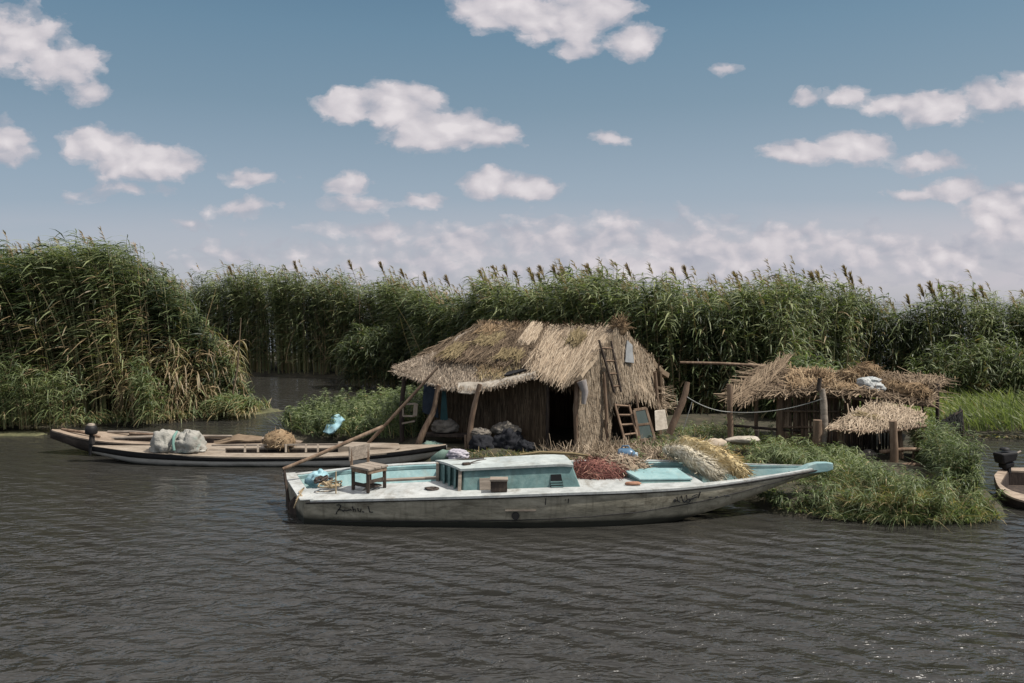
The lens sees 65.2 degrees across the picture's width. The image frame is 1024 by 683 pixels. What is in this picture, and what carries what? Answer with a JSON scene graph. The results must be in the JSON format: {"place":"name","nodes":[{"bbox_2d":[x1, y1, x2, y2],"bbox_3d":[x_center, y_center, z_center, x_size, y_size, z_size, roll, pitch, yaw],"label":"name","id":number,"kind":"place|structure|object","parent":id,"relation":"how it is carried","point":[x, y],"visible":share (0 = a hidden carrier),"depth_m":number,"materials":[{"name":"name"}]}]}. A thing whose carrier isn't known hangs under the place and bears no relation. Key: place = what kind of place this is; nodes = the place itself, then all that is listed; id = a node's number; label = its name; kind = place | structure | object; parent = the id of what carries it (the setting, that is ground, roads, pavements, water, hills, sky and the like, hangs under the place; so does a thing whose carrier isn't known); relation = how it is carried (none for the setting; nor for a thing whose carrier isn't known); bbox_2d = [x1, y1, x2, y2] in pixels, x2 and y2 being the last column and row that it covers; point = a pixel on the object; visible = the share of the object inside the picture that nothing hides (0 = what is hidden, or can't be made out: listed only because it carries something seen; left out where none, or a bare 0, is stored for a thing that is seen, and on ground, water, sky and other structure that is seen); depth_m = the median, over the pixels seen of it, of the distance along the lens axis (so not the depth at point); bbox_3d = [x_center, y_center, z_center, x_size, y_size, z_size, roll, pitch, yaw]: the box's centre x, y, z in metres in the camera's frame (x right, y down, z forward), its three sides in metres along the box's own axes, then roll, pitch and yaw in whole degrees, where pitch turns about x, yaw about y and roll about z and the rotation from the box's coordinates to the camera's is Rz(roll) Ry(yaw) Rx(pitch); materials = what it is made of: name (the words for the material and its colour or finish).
{"place":"outdoors","nodes":[
{"label":"outdoors","id":0,"kind":"place"},
{"bbox_2d":[0,431,46,435],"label":"floating algae","id":1,"kind":"object","parent":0,"point":[20,433],"visible":1,"depth_m":20.26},
{"bbox_2d":[0,396,271,427],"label":"bank","id":2,"kind":"structure","parent":0,"point":[199,418],"depth_m":21.94,"materials":[{"name":"plant"}]},
{"bbox_2d":[0,348,89,429],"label":"reed clump","id":3,"kind":"object","parent":2,"relation":"on","point":[20,405],"visible":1,"depth_m":20.59,"materials":[{"name":"green plant"}]},
{"bbox_2d":[0,226,259,426],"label":"reed bed","id":4,"kind":"object","parent":2,"relation":"on","point":[94,318],"visible":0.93,"depth_m":21.99,"materials":[{"name":"green plant"}]},
{"bbox_2d":[119,350,172,426],"bbox_3d":[-9.826,1.249,21.404,1.360,2.080,1.462,-1,3,-27],"label":"reed clump","id":5,"kind":"object","parent":2,"relation":"on","point":[145,395],"visible":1,"depth_m":21.32,"materials":[{"name":"green plant"}]},
{"bbox_2d":[195,391,265,421],"bbox_3d":[-8.105,1.851,23.030,2.189,0.926,1.822,0,3,0],"label":"reed clump","id":6,"kind":"object","parent":2,"relation":"on","point":[245,405],"visible":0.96,"depth_m":22.77,"materials":[{"name":"green plant"}]},
{"bbox_2d":[229,319,240,413],"bbox_3d":[-8.025,0.736,23.188,0.546,2.842,0.074,1,3,21],"label":"dead stalk","id":7,"kind":"object","parent":2,"relation":"on","point":[237,362],"visible":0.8,"depth_m":23.14,"materials":[{"name":"plant"}]},
{"bbox_2d":[424,486,438,490],"bbox_3d":[-1.233,2.266,12.317,0.208,0.054,0.196,-1,3,-22],"label":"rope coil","id":8,"kind":"object","parent":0,"point":[432,488],"visible":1,"depth_m":12.28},
{"bbox_2d":[240,353,678,389],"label":"bank","id":9,"kind":"structure","parent":0,"point":[319,374],"depth_m":35.90,"materials":[{"name":"plant"}]},
{"bbox_2d":[331,321,419,389],"bbox_3d":[-5.067,0.520,30.971,4.094,2.760,3.023,0,3,0],"label":"reed clump","id":10,"kind":"object","parent":9,"relation":"on","point":[368,360],"visible":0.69,"depth_m":30.43,"materials":[{"name":"plant"}]},
{"bbox_2d":[0,301,1023,682],"bbox_3d":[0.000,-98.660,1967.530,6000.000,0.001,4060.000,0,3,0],"label":"water","id":11,"kind":"structure","parent":0,"point":[116,571],"depth_m":9.41,"materials":[{"name":"grey liquid"}]},
{"bbox_2d":[50,429,302,451],"bbox_3d":[-7.477,2.313,17.898,5.588,0.737,1.158,0,3,0],"label":"wooden boat","id":12,"kind":"object","parent":11,"relation":"on","point":[78,440],"visible":0.34,"depth_m":17.65,"materials":[{"name":"brown wood"}]},
{"bbox_2d":[61,428,100,437],"bbox_3d":[-9.568,2.025,17.756,1.012,0.177,0.066,1,3,14],"label":"pole","id":13,"kind":"object","parent":12,"relation":"on","point":[76,431],"visible":0.86,"depth_m":17.76,"materials":[{"name":"brown wood"}]},
{"bbox_2d":[107,430,152,432],"bbox_3d":[-8.571,2.055,18.132,1.290,0.080,0.062,0,3,9],"label":"pole","id":14,"kind":"object","parent":12,"relation":"on","point":[127,431],"visible":0.69,"depth_m":18.13,"materials":[{"name":"grey wood"}]},
{"bbox_2d":[129,432,205,439],"bbox_3d":[-7.689,2.115,17.836,1.888,0.130,0.074,1,3,12],"label":"pole","id":15,"kind":"object","parent":12,"relation":"on","point":[137,434],"visible":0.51,"depth_m":17.95,"materials":[{"name":"brown wood"}]},
{"bbox_2d":[111,435,231,439],"bbox_3d":[-7.520,2.118,17.683,2.700,0.126,0.073,0,3,2],"label":"pole","id":16,"kind":"object","parent":12,"relation":"on","point":[150,437],"visible":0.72,"depth_m":17.68,"materials":[{"name":"grey wood"}]},
{"bbox_2d":[214,434,261,443],"bbox_3d":[-6.061,2.168,17.686,1.052,0.193,0.415,-1,3,-11],"label":"mat","id":17,"kind":"object","parent":12,"relation":"on","point":[243,438],"visible":0.94,"depth_m":17.64,"materials":[{"name":"wicker"}]},
{"bbox_2d":[205,408,282,419],"bbox_3d":[-8.274,2.154,24.043,1.421,0.042,2.668,3,4,41],"label":"floating algae","id":18,"kind":"object","parent":11,"relation":"on","point":[268,410],"visible":0.49,"depth_m":23.83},
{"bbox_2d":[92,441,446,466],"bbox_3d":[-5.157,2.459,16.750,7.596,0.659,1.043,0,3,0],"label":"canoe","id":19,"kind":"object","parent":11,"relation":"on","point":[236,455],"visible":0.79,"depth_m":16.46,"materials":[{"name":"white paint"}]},
{"bbox_2d":[85,423,97,455],"bbox_3d":[-8.846,2.059,16.829,0.245,0.678,0.239,0,3,0],"label":"outboard motor","id":20,"kind":"object","parent":19,"relation":"attached to","point":[91,430],"visible":1,"depth_m":16.77,"materials":[{"name":"black paint"}]},
{"bbox_2d":[149,429,207,452],"bbox_3d":[-6.932,2.040,16.649,1.184,0.461,0.616,0,3,6],"label":"tarp bundle","id":21,"kind":"object","parent":19,"relation":"on","point":[189,441],"visible":0.97,"depth_m":16.45,"materials":[{"name":"fabric"}]},
{"bbox_2d":[172,431,177,450],"bbox_3d":[-6.947,2.044,16.475,0.079,0.371,0.320,-1,3,-12],"label":"tie strap","id":22,"kind":"object","parent":21,"relation":"hanging from","point":[173,440],"visible":1,"depth_m":16.38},
{"bbox_2d":[262,426,298,450],"bbox_3d":[-4.927,2.063,16.943,0.775,0.492,0.734,0,3,0],"label":"net heap","id":23,"kind":"object","parent":19,"relation":"on","point":[273,439],"visible":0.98,"depth_m":16.74,"materials":[{"name":"fabric"}]},
{"bbox_2d":[366,366,438,442],"bbox_3d":[-2.338,1.379,16.946,1.599,1.726,0.076,0,3,3],"label":"pole","id":24,"kind":"object","parent":19,"relation":"on","point":[387,422],"visible":0.87,"depth_m":16.92,"materials":[{"name":"brown wood"}]},
{"bbox_2d":[282,425,832,527],"bbox_3d":[0.661,2.243,12.979,9.042,1.560,2.270,0,3,0],"label":"fishing boat","id":25,"kind":"object","parent":11,"relation":"on","point":[549,491],"visible":0.9,"depth_m":12.17,"materials":[{"name":"grey paint"}]},
{"bbox_2d":[293,487,304,507],"bbox_3d":[-3.252,2.409,12.314,0.124,0.262,0.310,1,3,12],"label":"mooring rope","id":26,"kind":"object","parent":25,"relation":"attached to","point":[301,490],"visible":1,"depth_m":12.23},
{"bbox_2d":[304,469,328,487],"bbox_3d":[-3.189,2.272,13.078,0.415,0.372,0.261,-2,4,-33],"label":"plastic sheet","id":27,"kind":"object","parent":25,"relation":"in","point":[308,480],"visible":0.53,"depth_m":13.00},
{"bbox_2d":[313,475,332,483],"bbox_3d":[-3.012,2.208,12.756,0.325,0.137,0.284,0,3,0],"label":"rope coil","id":28,"kind":"object","parent":25,"relation":"on","point":[319,479],"visible":0.94,"depth_m":12.71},
{"bbox_2d":[317,479,341,488],"bbox_3d":[-2.841,2.230,12.491,0.361,0.106,0.310,0,3,0],"label":"rope coil","id":29,"kind":"object","parent":25,"relation":"on","point":[330,484],"visible":0.91,"depth_m":12.45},
{"bbox_2d":[349,443,387,492],"bbox_3d":[-2.244,1.968,12.472,0.474,0.666,0.420,2,4,38],"label":"chair","id":30,"kind":"object","parent":25,"relation":"on","point":[368,468],"visible":0.99,"depth_m":12.42,"materials":[{"name":"brown wood"}]},
{"bbox_2d":[364,483,381,487],"bbox_3d":[-2.182,2.237,12.472,0.303,0.048,0.225,2,4,32],"label":"rope coil","id":31,"kind":"object","parent":25,"relation":"on","point":[373,485],"visible":0.62,"depth_m":12.41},
{"bbox_2d":[380,476,435,481],"bbox_3d":[-1.655,2.222,12.930,1.013,0.068,0.100,0,3,-4],"label":"plank","id":32,"kind":"object","parent":25,"relation":"on","point":[411,478],"visible":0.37,"depth_m":12.89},
{"bbox_2d":[454,457,485,464],"bbox_3d":[-0.749,1.899,12.624,0.876,0.101,0.396,0,3,0],"label":"loose rope","id":33,"kind":"object","parent":25,"relation":"on","point":[481,458],"visible":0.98,"depth_m":12.73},
{"bbox_2d":[490,477,507,491],"bbox_3d":[-0.196,2.150,12.044,0.270,0.202,0.151,0,3,0],"label":"wooden box","id":34,"kind":"object","parent":25,"relation":"on","point":[498,484],"visible":1,"depth_m":11.98,"materials":[{"name":"brown wood"}]},
{"bbox_2d":[520,451,589,456],"bbox_3d":[0.720,1.882,13.409,1.178,0.079,0.120,0,3,5],"label":"bamboo stick","id":35,"kind":"object","parent":25,"relation":"on","point":[554,452],"visible":0.91,"depth_m":13.41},
{"bbox_2d":[573,449,628,480],"bbox_3d":[1.499,2.122,12.995,1.389,0.681,0.989,1,3,13],"label":"net heap","id":36,"kind":"object","parent":25,"relation":"on","point":[592,469],"visible":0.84,"depth_m":12.72,"materials":[{"name":"fabric"}]},
{"bbox_2d":[597,451,656,477],"bbox_3d":[1.877,2.116,13.009,1.174,0.711,0.873,0,3,0],"label":"fishing net","id":37,"kind":"object","parent":25,"relation":"on","point":[634,463],"visible":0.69,"depth_m":12.89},
{"bbox_2d":[625,481,640,484],"bbox_3d":[1.853,2.174,12.257,0.263,0.063,0.111,0,3,0],"label":"brick","id":38,"kind":"object","parent":25,"relation":"on","point":[633,483],"visible":1,"depth_m":12.22,"materials":[{"name":"brick"}]},
{"bbox_2d":[662,439,730,482],"bbox_3d":[2.966,1.967,13.212,0.602,0.678,1.825,-1,3,-18],"label":"net roll","id":39,"kind":"object","parent":25,"relation":"on","point":[694,460],"visible":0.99,"depth_m":12.89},
{"bbox_2d":[679,435,757,478],"bbox_3d":[3.406,1.939,13.363,0.556,0.628,1.966,-1,3,-13],"label":"net roll","id":40,"kind":"object","parent":25,"relation":"on","point":[737,469],"visible":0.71,"depth_m":12.94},
{"bbox_2d":[150,255,1023,413],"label":"reed bed","id":41,"kind":"object","parent":11,"relation":"on","point":[673,329],"visible":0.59,"depth_m":26.31,"materials":[{"name":"plant"}]},
{"bbox_2d":[290,261,304,334],"bbox_3d":[-9.426,-1.916,35.091,0.558,3.354,0.284,0,3,0],"label":"plumed reed","id":42,"kind":"object","parent":41,"relation":"on","point":[294,264],"visible":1,"depth_m":35.06,"materials":[{"name":"plant"}]},
{"bbox_2d":[347,260,359,334],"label":"plumed reed","id":43,"kind":"object","parent":41,"relation":"on","point":[349,263],"visible":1,"depth_m":34.00,"materials":[{"name":"plant"}]},
{"bbox_2d":[917,284,928,316],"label":"plumed reed","id":44,"kind":"object","parent":41,"relation":"on","point":[921,288],"visible":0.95,"depth_m":27.55,"materials":[{"name":"plant"}]},
{"bbox_2d":[925,280,936,331],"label":"plumed reed","id":45,"kind":"object","parent":41,"relation":"on","point":[930,287],"visible":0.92,"depth_m":27.53,"materials":[{"name":"plant"}]},
{"bbox_2d":[977,285,986,316],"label":"plumed reed","id":46,"kind":"object","parent":41,"relation":"on","point":[981,291],"visible":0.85,"depth_m":27.55,"materials":[{"name":"plant"}]},
{"bbox_2d":[994,467,1023,508],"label":"rowing boat","id":47,"kind":"object","parent":11,"relation":"on","point":[1012,483],"visible":0.9,"depth_m":14.01,"materials":[{"name":"brown wood"}]},
{"bbox_2d":[993,447,1020,473],"bbox_3d":[9.018,2.275,14.509,0.579,0.739,0.216,-1,3,-17],"label":"outboard motor","id":48,"kind":"object","parent":47,"relation":"attached to","point":[1005,458],"visible":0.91,"depth_m":14.40,"materials":[{"name":"black paint"}]},
{"bbox_2d":[0,0,1023,300],"label":"sky","id":49,"kind":"structure","parent":0,"point":[881,140],"materials":[{"name":"blue"}]},
{"bbox_2d":[283,389,1004,523],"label":"island","id":50,"kind":"structure","parent":0,"point":[559,435],"depth_m":17.64,"materials":[{"name":"plant"}]},
{"bbox_2d":[267,381,428,438],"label":"weeds","id":51,"kind":"object","parent":50,"relation":"on","point":[361,413],"visible":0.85,"depth_m":18.87,"materials":[{"name":"green plant"}]},
{"bbox_2d":[323,414,344,433],"bbox_3d":[-4.023,1.874,18.129,0.318,0.422,0.430,2,4,36],"label":"plastic sheet","id":52,"kind":"object","parent":51,"relation":"on","point":[332,428],"visible":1,"depth_m":18.06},
{"bbox_2d":[421,441,442,444],"bbox_3d":[-1.724,2.178,17.038,0.534,0.127,0.339,0,3,0],"label":"cloth","id":53,"kind":"object","parent":50,"relation":"on","point":[429,442],"visible":0.33,"depth_m":16.96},
{"bbox_2d":[431,449,448,461],"bbox_3d":[-1.400,2.291,15.735,0.405,0.348,0.246,1,3,17],"label":"sack","id":54,"kind":"object","parent":50,"relation":"on","point":[440,454],"visible":0.64,"depth_m":15.63,"materials":[{"name":"green fabric"}]},
{"bbox_2d":[418,432,466,443],"bbox_3d":[-1.454,2.103,17.332,1.118,0.239,0.300,1,3,10],"label":"bench","id":55,"kind":"object","parent":50,"relation":"on","point":[442,434],"visible":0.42,"depth_m":17.23,"materials":[{"name":"brown wood"}]},
{"bbox_2d":[431,418,458,432],"bbox_3d":[-1.456,1.802,17.429,0.615,0.297,0.476,0,3,0],"label":"sack","id":56,"kind":"object","parent":55,"relation":"on","point":[447,426],"visible":0.98,"depth_m":17.26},
{"bbox_2d":[468,434,493,450],"bbox_3d":[-0.626,2.073,16.634,0.573,0.341,0.538,0,3,0],"label":"sack","id":57,"kind":"object","parent":50,"relation":"on","point":[479,441],"visible":0.88,"depth_m":16.47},
{"bbox_2d":[471,427,491,435],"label":"sack","id":58,"kind":"object","parent":57,"relation":"on","point":[480,430],"visible":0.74,"depth_m":16.66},
{"bbox_2d":[492,427,523,449],"bbox_3d":[-0.092,2.012,16.720,0.748,0.454,0.513,0,3,0],"label":"sack","id":59,"kind":"object","parent":50,"relation":"on","point":[509,438],"visible":0.72,"depth_m":16.55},
{"bbox_2d":[490,421,521,433],"bbox_3d":[-0.138,1.804,16.860,0.705,0.252,0.451,0,3,0],"label":"sack","id":60,"kind":"object","parent":59,"relation":"on","point":[498,428],"visible":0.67,"depth_m":16.74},
{"bbox_2d":[514,439,535,451],"bbox_3d":[0.273,2.130,16.430,0.395,0.244,0.361,2,4,38],"label":"sack","id":61,"kind":"object","parent":50,"relation":"on","point":[524,445],"visible":0.9,"depth_m":16.33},
{"bbox_2d":[466,447,602,459],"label":"shore grass","id":62,"kind":"structure","parent":50,"relation":"on","point":[486,454],"depth_m":15.88,"materials":[{"name":"green plant"}]},
{"bbox_2d":[446,448,468,458],"bbox_3d":[-1.062,2.192,15.645,0.458,0.202,0.338,0,3,0],"label":"sack","id":63,"kind":"object","parent":62,"relation":"on","point":[453,453],"visible":0.91,"depth_m":15.53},
{"bbox_2d":[391,312,678,450],"bbox_3d":[0.388,1.033,18.232,6.171,3.492,4.497,2,3,29],"label":"thatched hut","id":64,"kind":"object","parent":50,"relation":"on","point":[532,380],"visible":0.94,"depth_m":17.38,"materials":[{"name":"plant"}]},
{"bbox_2d":[402,403,417,416],"bbox_3d":[-2.246,1.504,17.621,0.365,0.319,0.047,0,3,9],"label":"white frame","id":65,"kind":"object","parent":64,"relation":"attached to","point":[415,409],"visible":0.84,"depth_m":17.59,"materials":[{"name":"beige paint"}]},
{"bbox_2d":[422,384,438,417],"bbox_3d":[-1.772,1.289,17.366,0.371,0.731,0.087,1,3,11],"label":"garment","id":66,"kind":"object","parent":64,"relation":"hanging from","point":[428,394],"visible":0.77,"depth_m":17.35,"materials":[{"name":"blue fabric"}]},
{"bbox_2d":[440,391,447,420],"bbox_3d":[-1.472,1.416,17.315,0.173,0.739,0.088,0,3,0],"label":"garment","id":67,"kind":"object","parent":64,"relation":"hanging from","point":[444,415],"visible":0.89,"depth_m":17.29,"materials":[{"name":"teal fabric"}]},
{"bbox_2d":[598,340,621,392],"bbox_3d":[2.076,0.525,16.968,0.526,1.135,0.212,0,3,0],"label":"ladder","id":68,"kind":"object","parent":64,"relation":"on","point":[616,373],"visible":1,"depth_m":16.93,"materials":[{"name":"brown wood"}]},
{"bbox_2d":[625,340,633,362],"bbox_3d":[2.526,0.220,17.368,0.281,0.507,0.181,-1,3,-27],"label":"cloth","id":69,"kind":"object","parent":64,"relation":"hanging from","point":[629,357],"visible":1,"depth_m":17.36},
{"bbox_2d":[655,410,667,430],"bbox_3d":[3.154,1.667,16.971,0.390,0.406,0.165,-2,3,-32],"label":"board","id":70,"kind":"object","parent":64,"relation":"on","point":[660,420],"visible":1,"depth_m":16.97,"materials":[{"name":"wood"}]},
{"bbox_2d":[534,422,708,459],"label":"straw litter","id":71,"kind":"object","parent":50,"relation":"on","point":[609,448],"visible":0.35,"depth_m":15.63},
{"bbox_2d":[614,403,640,445],"bbox_3d":[2.416,1.758,16.665,0.370,0.875,0.684,-1,3,-15],"label":"ladder","id":72,"kind":"object","parent":50,"relation":"on","point":[626,424],"visible":0.73,"depth_m":16.69,"materials":[{"name":"brown wood"}]},
{"bbox_2d":[618,445,637,456],"bbox_3d":[1.959,1.897,13.561,0.339,0.288,0.230,1,3,15],"label":"jug","id":73,"kind":"object","parent":50,"relation":"on","point":[629,450],"visible":0.56,"depth_m":13.50,"materials":[{"name":"blue plastic"}]},
{"bbox_2d":[666,381,689,434],"bbox_3d":[3.415,1.375,16.424,0.515,1.103,0.158,-1,3,-10],"label":"post","id":74,"kind":"object","parent":50,"relation":"on","point":[677,414],"visible":1,"depth_m":16.37,"materials":[{"name":"brown wood"}]},
{"bbox_2d":[708,438,728,449],"bbox_3d":[4.071,2.067,15.929,0.470,0.307,0.338,0,3,0],"label":"stone","id":75,"kind":"object","parent":50,"relation":"on","point":[720,441],"visible":0.48,"depth_m":15.82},
{"bbox_2d":[624,416,827,464],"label":"weeds","id":76,"kind":"object","parent":50,"relation":"on","point":[708,428],"visible":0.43,"depth_m":17.08,"materials":[{"name":"green plant"}]},
{"bbox_2d":[633,407,655,440],"bbox_3d":[2.762,1.728,16.759,0.428,0.669,0.334,-1,3,-24],"label":"window frame","id":77,"kind":"object","parent":76,"relation":"on","point":[642,417],"visible":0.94,"depth_m":16.76,"materials":[{"name":"brown wood"}]},
{"bbox_2d":[727,384,732,437],"bbox_3d":[4.549,1.473,16.698,0.157,1.180,0.135,0,3,0],"label":"fence post","id":78,"kind":"object","parent":50,"relation":"on","point":[730,409],"visible":0.88,"depth_m":16.66,"materials":[{"name":"brown wood"}]},
{"bbox_2d":[725,436,759,444],"bbox_3d":[4.630,1.988,16.123,0.755,0.186,0.399,0,3,0],"label":"stone","id":79,"kind":"object","parent":50,"relation":"on","point":[740,440],"visible":0.92,"depth_m":15.99,"materials":[{"name":"stone"}]},
{"bbox_2d":[754,349,860,419],"bbox_3d":[7.671,1.313,21.042,2.888,2.205,2.297,0,3,0],"label":"reed clump","id":80,"kind":"object","parent":50,"relation":"on","point":[768,404],"visible":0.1,"depth_m":20.99,"materials":[{"name":"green plant"}]},
{"bbox_2d":[744,434,874,477],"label":"weeds","id":81,"kind":"object","parent":50,"relation":"on","point":[832,451],"visible":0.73,"depth_m":14.92,"materials":[{"name":"green plant"}]},
{"bbox_2d":[812,419,821,447],"bbox_3d":[5.963,1.904,15.622,0.188,0.749,0.199,-1,3,-23],"label":"fence post","id":82,"kind":"object","parent":50,"relation":"on","point":[817,432],"visible":0.65,"depth_m":15.54,"materials":[{"name":"brown wood"}]},
{"bbox_2d":[819,389,827,446],"bbox_3d":[6.090,1.616,15.711,0.220,1.376,0.192,-1,3,-23],"label":"fence post","id":83,"kind":"object","parent":50,"relation":"on","point":[823,409],"visible":0.75,"depth_m":15.66,"materials":[{"name":"grey wood"}]},
{"bbox_2d":[732,399,821,412],"bbox_3d":[5.296,1.295,16.129,1.811,0.405,0.014,2,4,32],"label":"cord","id":84,"kind":"object","parent":83,"relation":"hanging from","point":[775,410],"visible":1,"depth_m":16.12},
{"bbox_2d":[816,378,821,390],"bbox_3d":[6.024,0.844,15.692,0.127,0.268,0.097,-1,3,-24],"label":"stub","id":85,"kind":"object","parent":83,"relation":"on","point":[819,384],"visible":1,"depth_m":15.66,"materials":[{"name":"brown wood"}]},
{"bbox_2d":[714,352,957,444],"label":"stick shed","id":86,"kind":"structure","parent":50,"relation":"on","point":[781,382],"depth_m":17.31,"materials":[{"name":"plant"}]},
{"bbox_2d":[680,361,764,366],"bbox_3d":[4.982,0.546,18.946,1.975,0.136,0.084,0,3,5],"label":"pole","id":87,"kind":"object","parent":86,"relation":"attached to","point":[721,363],"visible":0.88,"depth_m":18.93,"materials":[{"name":"brown wood"}]},
{"bbox_2d":[727,424,799,431],"bbox_3d":[5.445,1.873,17.320,1.587,0.191,0.065,0,3,0],"label":"rail","id":88,"kind":"object","parent":86,"relation":"attached to","point":[764,428],"visible":0.88,"depth_m":17.30,"materials":[{"name":"brown wood"}]},
{"bbox_2d":[804,366,834,380],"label":"hay clump","id":89,"kind":"object","parent":86,"relation":"on","point":[817,372],"visible":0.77,"depth_m":17.55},
{"bbox_2d":[816,376,861,398],"bbox_3d":[6.912,0.987,16.968,0.923,0.487,0.790,-2,3,-28],"label":"hay clump","id":90,"kind":"object","parent":86,"relation":"on","point":[839,385],"visible":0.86,"depth_m":16.84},
{"bbox_2d":[834,364,861,382],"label":"hay clump","id":91,"kind":"object","parent":86,"relation":"on","point":[851,374],"visible":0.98,"depth_m":17.52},
{"bbox_2d":[847,359,884,378],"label":"hay clump","id":92,"kind":"object","parent":86,"relation":"on","point":[867,368],"visible":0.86,"depth_m":17.77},
{"bbox_2d":[856,376,885,390],"bbox_3d":[7.681,0.932,17.120,0.585,0.357,0.566,0,3,0],"label":"plastic bag","id":93,"kind":"object","parent":86,"relation":"on","point":[870,381],"visible":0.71,"depth_m":17.06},
{"bbox_2d":[881,375,904,392],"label":"hay clump","id":94,"kind":"object","parent":86,"relation":"on","point":[889,383],"visible":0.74,"depth_m":17.05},
{"bbox_2d":[893,379,936,401],"bbox_3d":[8.511,1.090,16.975,0.846,0.631,0.784,2,4,36],"label":"hay clump","id":95,"kind":"object","parent":86,"relation":"on","point":[916,389],"visible":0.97,"depth_m":16.81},
{"bbox_2d":[855,449,878,460],"bbox_3d":[6.873,2.220,15.532,0.535,0.255,0.340,0,3,0],"label":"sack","id":96,"kind":"object","parent":50,"relation":"on","point":[870,451],"visible":0.48,"depth_m":15.45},
{"bbox_2d":[825,396,927,462],"bbox_3d":[7.303,1.860,15.812,1.555,1.450,2.412,2,4,39],"label":"lean to","id":97,"kind":"object","parent":50,"relation":"on","point":[872,418],"visible":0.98,"depth_m":15.76,"materials":[{"name":"plant"}]},
{"bbox_2d":[879,447,920,453],"bbox_3d":[7.529,2.093,15.329,0.963,0.129,0.085,0,3,0],"label":"stick","id":98,"kind":"object","parent":97,"relation":"on","point":[902,449],"visible":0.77,"depth_m":15.30,"materials":[{"name":"brown wood"}]},
{"bbox_2d":[756,453,1011,530],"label":"bank grass","id":99,"kind":"structure","parent":50,"relation":"on","point":[916,498],"depth_m":12.49,"materials":[{"name":"green plant"}]},
{"bbox_2d":[902,462,923,466],"bbox_3d":[7.579,2.337,15.041,0.502,0.127,0.105,0,3,0],"label":"log","id":100,"kind":"object","parent":50,"relation":"on","point":[914,464],"visible":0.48,"depth_m":15.00,"materials":[{"name":"brown wood"}]},
{"bbox_2d":[911,439,918,461],"bbox_3d":[7.816,2.176,15.534,0.081,0.524,0.539,2,4,36],"label":"stick","id":101,"kind":"object","parent":50,"relation":"on","point":[913,455],"visible":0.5,"depth_m":15.49,"materials":[{"name":"brown wood"}]},
{"bbox_2d":[905,415,992,498],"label":"tall weeds","id":102,"kind":"object","parent":50,"relation":"on","point":[938,448],"visible":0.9,"depth_m":13.53,"materials":[{"name":"green plant"}]},
{"bbox_2d":[902,417,1023,439],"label":"meadow bank","id":103,"kind":"structure","parent":0,"point":[1016,433],"depth_m":19.70,"materials":[{"name":"plant"}]},
{"bbox_2d":[859,379,1023,431],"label":"meadow grass","id":104,"kind":"structure","parent":103,"relation":"on","point":[991,409],"depth_m":21.07,"materials":[{"name":"plant"}]},
{"bbox_2d":[902,326,1023,399],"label":"reed clump","id":105,"kind":"object","parent":103,"relation":"on","point":[1006,369],"visible":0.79,"depth_m":25.05,"materials":[{"name":"plant"}]},
{"bbox_2d":[914,433,1022,438],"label":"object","id":106,"kind":"structure","parent":103,"relation":"on","point":[992,435],"depth_m":19.48,"materials":[{"name":"green plant"}]},
{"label":"pole","id":107,"kind":"object","parent":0,"visible":0},
{"bbox_2d":[960,416,964,440],"bbox_3d":[9.963,1.870,17.725,0.124,0.675,0.098,1,3,18],"label":"net post","id":108,"kind":"object","parent":107,"relation":"attached to","point":[962,431],"visible":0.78,"depth_m":17.68,"materials":[{"name":"brown wood"}]},
{"bbox_2d":[929,407,963,433],"bbox_3d":[9.493,1.825,17.466,1.015,0.817,0.215,-1,3,-25],"label":"hanging net","id":109,"kind":"object","parent":108,"relation":"hanging from","point":[953,417],"visible":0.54,"depth_m":17.52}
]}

